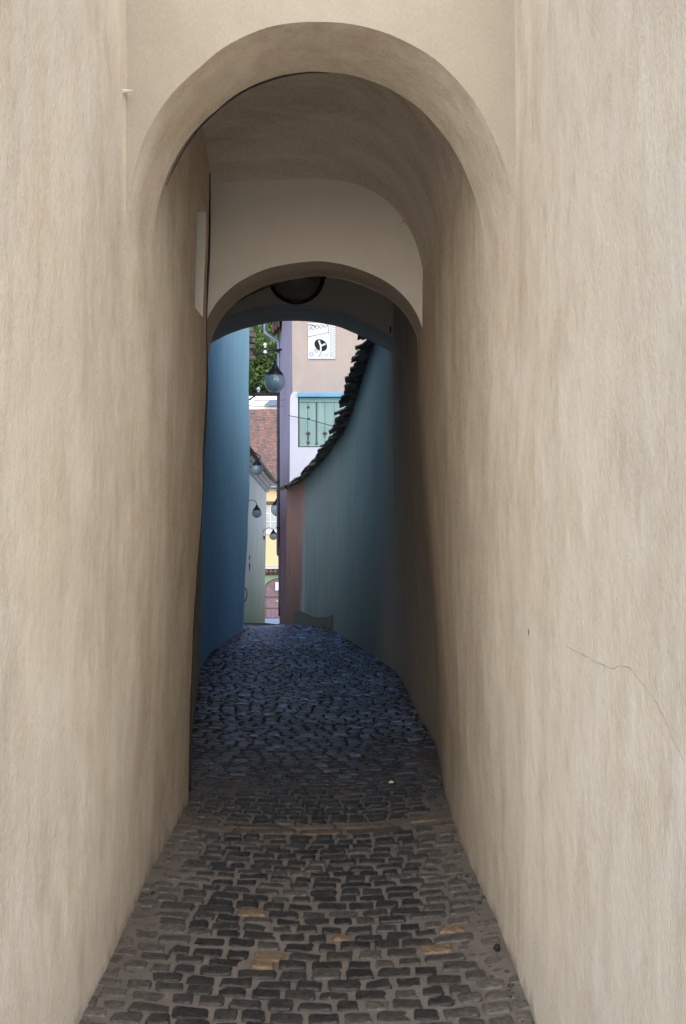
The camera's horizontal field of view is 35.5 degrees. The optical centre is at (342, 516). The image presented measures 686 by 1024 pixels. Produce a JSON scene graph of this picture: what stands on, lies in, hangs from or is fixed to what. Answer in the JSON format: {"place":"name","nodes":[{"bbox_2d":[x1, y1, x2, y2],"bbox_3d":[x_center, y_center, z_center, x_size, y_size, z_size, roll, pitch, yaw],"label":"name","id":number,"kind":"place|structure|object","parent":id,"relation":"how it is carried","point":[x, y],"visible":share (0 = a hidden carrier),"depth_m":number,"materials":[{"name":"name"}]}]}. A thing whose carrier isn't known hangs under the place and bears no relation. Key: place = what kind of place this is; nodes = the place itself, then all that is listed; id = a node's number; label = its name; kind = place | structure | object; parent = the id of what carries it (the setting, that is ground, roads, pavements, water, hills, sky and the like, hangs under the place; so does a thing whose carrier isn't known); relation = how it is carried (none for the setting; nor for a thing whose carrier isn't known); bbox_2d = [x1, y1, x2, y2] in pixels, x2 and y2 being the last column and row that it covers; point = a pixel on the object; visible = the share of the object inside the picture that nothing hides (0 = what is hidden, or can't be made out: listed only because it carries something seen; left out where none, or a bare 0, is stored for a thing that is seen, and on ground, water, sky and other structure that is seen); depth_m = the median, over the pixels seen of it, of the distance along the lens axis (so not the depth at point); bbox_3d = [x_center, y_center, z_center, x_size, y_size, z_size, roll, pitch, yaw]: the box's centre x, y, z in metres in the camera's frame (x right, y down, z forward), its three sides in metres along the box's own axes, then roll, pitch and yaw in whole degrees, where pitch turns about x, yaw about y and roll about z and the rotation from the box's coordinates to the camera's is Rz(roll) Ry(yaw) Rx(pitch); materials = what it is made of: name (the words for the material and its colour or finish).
{"place":"outdoors","nodes":[
{"label":"outdoors","id":0,"kind":"place"},
{"bbox_2d":[79,623,534,1023],"bbox_3d":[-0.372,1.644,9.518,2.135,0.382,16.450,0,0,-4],"label":"cobblestones","id":1,"kind":"structure","parent":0,"point":[220,903],"depth_m":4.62,"materials":[{"name":"grey stone"}]},
{"bbox_2d":[493,944,499,951],"bbox_3d":[0.525,1.468,3.654,0.024,0.024,0.030,0,0,0],"label":"loose stone","id":2,"kind":"object","parent":1,"relation":"on","point":[496,947],"visible":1,"depth_m":3.65,"materials":[{"name":"grey stone"}]},
{"bbox_3d":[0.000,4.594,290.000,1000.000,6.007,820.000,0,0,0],"label":"ground","id":3,"kind":"structure","parent":0,"visible":0},
{"bbox_2d":[0,0,208,1023],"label":"plaster wall","id":4,"kind":"structure","parent":3,"relation":"on","point":[102,369],"depth_m":3.20,"materials":[{"name":"beige paint"}]},
{"bbox_2d":[189,173,210,791],"bbox_3d":[-0.750,-0.180,5.612,0.115,3.240,0.021,0,0,0],"label":"corner cable","id":5,"kind":"object","parent":4,"relation":"attached to","point":[203,457],"visible":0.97,"depth_m":5.61,"materials":[{"name":"black rubber"}]},
{"bbox_2d":[211,277,393,350],"bbox_3d":[-0.500,-2.048,9.897,2.500,1.704,0.807,0,0,0],"label":"archway","id":6,"kind":"object","parent":4,"relation":"attached to","point":[361,310],"visible":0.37,"depth_m":9.51,"materials":[{"name":"paint"}]},
{"bbox_2d":[207,178,422,356],"bbox_3d":[-0.200,-1.800,5.917,2.400,2.100,0.366,0,0,0],"label":"archway","id":7,"kind":"object","parent":4,"relation":"attached to","point":[265,232],"visible":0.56,"depth_m":5.74,"materials":[{"name":"beige paint"}]},
{"bbox_2d":[234,283,273,304],"bbox_3d":[-0.415,-1.418,6.338,0.339,0.719,0.794,0,0,36],"label":"lamp cable","id":8,"kind":"object","parent":7,"relation":"attached to","point":[260,289],"visible":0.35,"depth_m":6.12,"materials":[{"name":"black rubber"}]},
{"bbox_2d":[125,0,515,255],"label":"archway","id":9,"kind":"object","parent":4,"relation":"attached to","point":[447,67],"visible":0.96,"depth_m":3.70,"materials":[{"name":"beige paint"}]},
{"bbox_2d":[123,89,132,97],"bbox_3d":[-0.745,-1.455,3.671,0.031,0.022,0.086,0,0,-25],"label":"wooden peg","id":10,"kind":"object","parent":9,"relation":"attached to","point":[125,91],"visible":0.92,"depth_m":3.65,"materials":[{"name":"beige paint"}]},
{"bbox_2d":[166,72,325,185],"bbox_3d":[-0.367,-1.490,4.117,0.625,0.439,0.009,0,0,0],"label":"arch cable","id":11,"kind":"object","parent":9,"relation":"attached to","point":[224,104],"visible":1,"depth_m":4.12,"materials":[{"name":"black rubber"}]},
{"bbox_2d":[202,71,463,268],"bbox_3d":[-0.263,-1.522,4.934,1.683,1.356,1.652,0,0,0],"label":"barrel vault","id":12,"kind":"object","parent":4,"relation":"attached to","point":[395,150],"visible":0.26,"depth_m":5.34,"materials":[{"name":"paint"}]},
{"bbox_3d":[-0.400,-2.149,7.805,2.609,0.917,3.430,0,0,0],"label":"barrel vault","id":13,"kind":"object","parent":4,"relation":"on","visible":0},
{"bbox_2d":[270,276,325,304],"bbox_3d":[-0.294,-1.994,6.750,0.322,1.313,0.322,0,0,-39],"label":"round lamp","id":14,"kind":"object","parent":13,"relation":"hanging from","point":[300,290],"visible":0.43,"depth_m":6.67,"materials":[{"name":"black glass"}]},
{"bbox_2d":[201,327,255,665],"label":"blue house","id":15,"kind":"structure","parent":3,"relation":"on","point":[225,503],"depth_m":12.33,"materials":[{"name":"paint"}]},
{"bbox_2d":[249,387,279,399],"bbox_3d":[-1.062,-1.619,14.165,0.462,0.194,0.064,0,0,-19],"label":"wire bracket","id":16,"kind":"object","parent":15,"relation":"attached to","point":[263,394],"visible":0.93,"depth_m":14.15,"materials":[{"name":"metal"}]},
{"bbox_2d":[249,353,285,392],"bbox_3d":[-1.012,-1.948,14.386,0.296,0.487,0.943,0,0,14],"label":"globe lamp","id":17,"kind":"object","parent":15,"relation":"attached to","point":[274,381],"visible":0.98,"depth_m":14.60,"materials":[{"name":"glass"}]},
{"bbox_2d":[243,446,276,622],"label":"mossy house","id":18,"kind":"structure","parent":3,"relation":"on","point":[261,484],"depth_m":31.99,"materials":[{"name":"paint"}]},
{"bbox_2d":[249,500,261,517],"bbox_3d":[-2.464,-0.222,29.700,0.416,0.505,0.270,0,0,0],"label":"globe lamp","id":19,"kind":"object","parent":18,"relation":"attached to","point":[256,512],"visible":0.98,"depth_m":29.62,"materials":[{"name":"glass"}]},
{"bbox_2d":[250,452,262,474],"bbox_3d":[-2.354,-1.367,26.113,0.875,0.714,0.294,0,0,23],"label":"globe lamp","id":20,"kind":"object","parent":18,"relation":"attached to","point":[256,468],"visible":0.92,"depth_m":25.92,"materials":[{"name":"glass"}]},
{"bbox_2d":[263,528,275,539],"bbox_3d":[-2.318,0.542,34.122,0.501,0.403,0.255,0,0,-39],"label":"globe lamp","id":21,"kind":"object","parent":18,"relation":"attached to","point":[272,535],"visible":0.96,"depth_m":34.11,"materials":[{"name":"glass"}]},
{"bbox_2d":[249,396,276,408],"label":"white house","id":22,"kind":"structure","parent":3,"relation":"on","point":[252,403],"depth_m":86.40,"materials":[{"name":"paint"}]},
{"bbox_2d":[249,322,278,392],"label":"leafy tree","id":23,"kind":"object","parent":3,"relation":"on","point":[260,367],"visible":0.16,"depth_m":91.05,"materials":[{"name":"green plant"}]},
{"bbox_2d":[249,409,279,623],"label":"ochre house","id":24,"kind":"structure","parent":3,"relation":"on","point":[263,433],"depth_m":75.26,"materials":[{"name":"yellow paint"}]},
{"bbox_2d":[266,505,276,530],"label":"window","id":25,"kind":"structure","parent":24,"relation":"in","point":[271,520],"depth_m":75.12,"materials":[{"name":"white glass"}]},
{"bbox_2d":[272,321,365,623],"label":"corner house","id":26,"kind":"structure","parent":3,"relation":"on","point":[313,389],"depth_m":19.30,"materials":[{"name":"beige paint"}]},
{"bbox_2d":[263,324,279,615],"bbox_3d":[-1.381,-1.149,20.895,0.360,6.166,0.094,0,0,0],"label":"downpipe","id":27,"kind":"object","parent":26,"relation":"attached to","point":[273,338],"visible":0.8,"depth_m":20.87,"materials":[{"name":"purple metal"}]},
{"bbox_2d":[262,343,281,352],"bbox_3d":[-1.357,-3.215,20.535,0.388,0.238,0.076,0,0,-15],"label":"wire bracket","id":28,"kind":"object","parent":26,"relation":"attached to","point":[264,350],"visible":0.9,"depth_m":20.50,"materials":[{"name":"metal"}]},
{"bbox_2d":[271,498,276,515],"bbox_3d":[-1.313,-0.284,23.000,0.480,0.545,0.300,0,0,0],"label":"globe lamp","id":29,"kind":"object","parent":26,"relation":"attached to","point":[274,509],"visible":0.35,"depth_m":22.90,"materials":[{"name":"glass"}]},
{"bbox_2d":[288,415,331,425],"bbox_3d":[-0.389,-1.652,18.988,1.162,0.302,0.039,0,0,2],"label":"slack cable","id":30,"kind":"object","parent":26,"relation":"attached to","point":[309,419],"visible":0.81,"depth_m":19.00,"materials":[{"name":"black rubber"}]},
{"bbox_2d":[308,323,335,358],"bbox_3d":[-0.381,-3.167,19.270,0.492,0.650,0.056,0,0,0],"label":"sign","id":31,"kind":"object","parent":26,"relation":"attached to","point":[321,341],"visible":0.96,"depth_m":19.27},
{"bbox_2d":[276,335,394,670],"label":"garden wall","id":32,"kind":"structure","parent":3,"relation":"on","point":[339,555],"depth_m":12.81,"materials":[{"name":"paint"}]},
{"bbox_2d":[390,0,685,1023],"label":"plaster wall","id":33,"kind":"structure","parent":3,"relation":"on","point":[538,426],"depth_m":2.81,"materials":[{"name":"paint"}]}
]}

